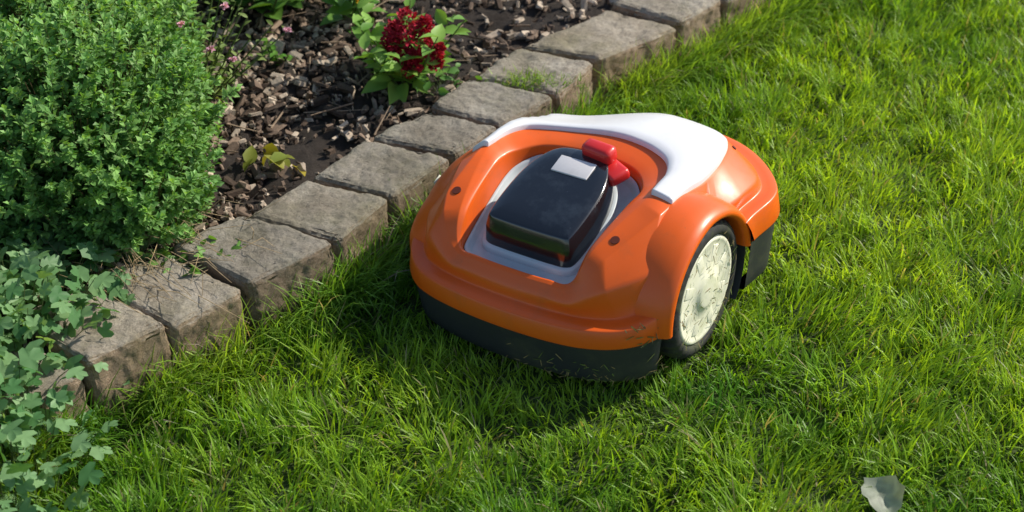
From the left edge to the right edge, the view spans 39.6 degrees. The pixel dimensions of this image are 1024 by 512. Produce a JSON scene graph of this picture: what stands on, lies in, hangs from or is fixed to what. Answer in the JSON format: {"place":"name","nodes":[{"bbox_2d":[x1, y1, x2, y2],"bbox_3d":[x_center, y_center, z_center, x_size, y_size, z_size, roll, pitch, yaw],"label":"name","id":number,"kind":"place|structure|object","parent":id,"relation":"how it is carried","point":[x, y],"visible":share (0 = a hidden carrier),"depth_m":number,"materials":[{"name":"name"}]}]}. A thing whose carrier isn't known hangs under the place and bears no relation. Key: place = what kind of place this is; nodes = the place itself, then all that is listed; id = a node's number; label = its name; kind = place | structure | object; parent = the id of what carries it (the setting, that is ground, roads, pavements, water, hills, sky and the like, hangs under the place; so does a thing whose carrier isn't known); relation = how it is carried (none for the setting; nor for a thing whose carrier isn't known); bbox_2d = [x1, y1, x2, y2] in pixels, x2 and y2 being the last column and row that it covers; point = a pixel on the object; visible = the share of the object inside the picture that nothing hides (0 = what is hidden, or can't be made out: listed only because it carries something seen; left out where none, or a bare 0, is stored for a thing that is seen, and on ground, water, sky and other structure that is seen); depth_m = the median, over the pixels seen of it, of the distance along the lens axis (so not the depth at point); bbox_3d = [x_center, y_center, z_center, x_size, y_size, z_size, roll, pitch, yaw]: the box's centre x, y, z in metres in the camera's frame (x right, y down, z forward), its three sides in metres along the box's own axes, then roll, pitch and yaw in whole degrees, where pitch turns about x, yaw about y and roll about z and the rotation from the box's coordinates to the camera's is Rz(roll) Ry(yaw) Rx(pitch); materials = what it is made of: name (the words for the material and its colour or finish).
{"place":"outdoors","nodes":[
{"label":"outdoors","id":0,"kind":"place"},
{"bbox_2d":[0,0,1023,511],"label":"ground","id":1,"kind":"structure","parent":0,"point":[586,408],"depth_m":2.09,"materials":[{"name":"green plant"}]},
{"bbox_2d":[0,336,129,511],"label":"columbine plant","id":2,"kind":"object","parent":1,"relation":"on","point":[20,427],"visible":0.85,"depth_m":1.89,"materials":[{"name":"green plant"}]},
{"bbox_2d":[2,0,612,352],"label":"soil bed","id":3,"kind":"object","parent":1,"relation":"on","point":[309,152],"visible":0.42,"depth_m":2.63,"materials":[{"name":"brown soil"}]},
{"bbox_2d":[0,209,155,452],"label":"columbine plant","id":4,"kind":"object","parent":3,"relation":"on","point":[29,282],"visible":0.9,"depth_m":2.03,"materials":[{"name":"green plant"}]},
{"bbox_2d":[38,238,187,278],"bbox_3d":[-0.625,-0.002,2.177,0.251,0.049,0.141,10,39,12],"label":"weed plant","id":5,"kind":"object","parent":3,"relation":"on","point":[104,265],"visible":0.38,"depth_m":2.17,"materials":[{"name":"green plant"}]},
{"bbox_2d":[0,0,242,263],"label":"herb bush","id":6,"kind":"object","parent":3,"relation":"on","point":[103,132],"visible":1,"depth_m":2.14,"materials":[{"name":"green plant"}]},
{"bbox_2d":[37,182,281,328],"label":"dry stems","id":7,"kind":"object","parent":3,"relation":"on","point":[155,256],"visible":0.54,"depth_m":2.14,"materials":[{"name":"brown plant"}]},
{"bbox_2d":[148,0,291,109],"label":"pink flower plant","id":8,"kind":"object","parent":3,"relation":"on","point":[215,57],"visible":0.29,"depth_m":2.51,"materials":[{"name":"green plant"}]},
{"bbox_2d":[202,0,303,19],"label":"garden plant","id":9,"kind":"object","parent":3,"relation":"on","point":[275,7],"visible":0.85,"depth_m":2.76,"materials":[{"name":"green plant"}]},
{"bbox_2d":[243,143,305,175],"bbox_3d":[-0.397,-0.161,2.405,0.112,0.045,0.070,4,38,5],"label":"yellowing leaf plant","id":10,"kind":"object","parent":3,"relation":"on","point":[272,153],"visible":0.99,"depth_m":2.40,"materials":[{"name":"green plant"}]},
{"bbox_2d":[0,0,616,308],"bbox_3d":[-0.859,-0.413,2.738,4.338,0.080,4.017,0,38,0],"label":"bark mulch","id":11,"kind":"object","parent":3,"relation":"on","point":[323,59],"visible":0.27,"depth_m":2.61,"materials":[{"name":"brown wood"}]},
{"bbox_2d":[261,37,292,65],"bbox_3d":[-0.439,-0.376,2.663,0.052,0.056,0.072,-21,43,-25],"label":"seedling plant","id":12,"kind":"object","parent":11,"relation":"on","point":[272,51],"visible":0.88,"depth_m":2.66,"materials":[{"name":"green plant"}]},
{"bbox_2d":[197,0,538,152],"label":"twigs","id":13,"kind":"object","parent":11,"relation":"on","point":[323,89],"visible":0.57,"depth_m":2.63,"materials":[{"name":"brown wood"}]},
{"bbox_2d":[320,0,387,32],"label":"leafy plant","id":14,"kind":"object","parent":3,"relation":"on","point":[338,9],"visible":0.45,"depth_m":2.75,"materials":[{"name":"green plant"}]},
{"bbox_2d":[351,0,470,104],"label":"red plume flower","id":15,"kind":"object","parent":3,"relation":"on","point":[418,51],"visible":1,"depth_m":2.55,"materials":[{"name":"green plant"}]},
{"bbox_2d":[414,63,482,95],"bbox_3d":[-0.124,-0.325,2.587,0.142,0.058,0.102,0,38,0],"label":"weed plant","id":16,"kind":"object","parent":3,"relation":"on","point":[443,91],"visible":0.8,"depth_m":2.60,"materials":[{"name":"green plant"}]},
{"bbox_2d":[0,0,781,445],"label":"stone edging","id":17,"kind":"object","parent":1,"relation":"on","point":[354,194],"visible":0.52,"depth_m":2.28,"materials":[{"name":"stone"}]},
{"bbox_2d":[162,235,246,276],"bbox_3d":[-0.469,-0.004,2.179,0.144,0.040,0.089,-20,42,-24],"label":"weed plant","id":18,"kind":"object","parent":17,"relation":"on","point":[165,252],"visible":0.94,"depth_m":2.17,"materials":[{"name":"green plant"}]},
{"bbox_2d":[485,64,588,93],"bbox_3d":[0.037,-0.323,2.580,0.208,0.022,0.101,0,38,0],"label":"grass tuft","id":19,"kind":"object","parent":17,"relation":"on","point":[539,76],"visible":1,"depth_m":2.58,"materials":[{"name":"green plant"}]},
{"bbox_2d":[410,113,779,384],"bbox_3d":[0.131,-0.062,2.216,0.495,0.276,0.539,18,41,28],"label":"robotic lawn mower","id":20,"kind":"object","parent":1,"relation":"on","point":[603,248],"visible":1,"depth_m":2.09,"materials":[{"name":"orange plastic"}]},
{"bbox_2d":[861,475,905,511],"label":"fallen leaf","id":21,"kind":"object","parent":1,"relation":"on","point":[883,493],"visible":1,"depth_m":1.87,"materials":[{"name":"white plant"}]}
]}

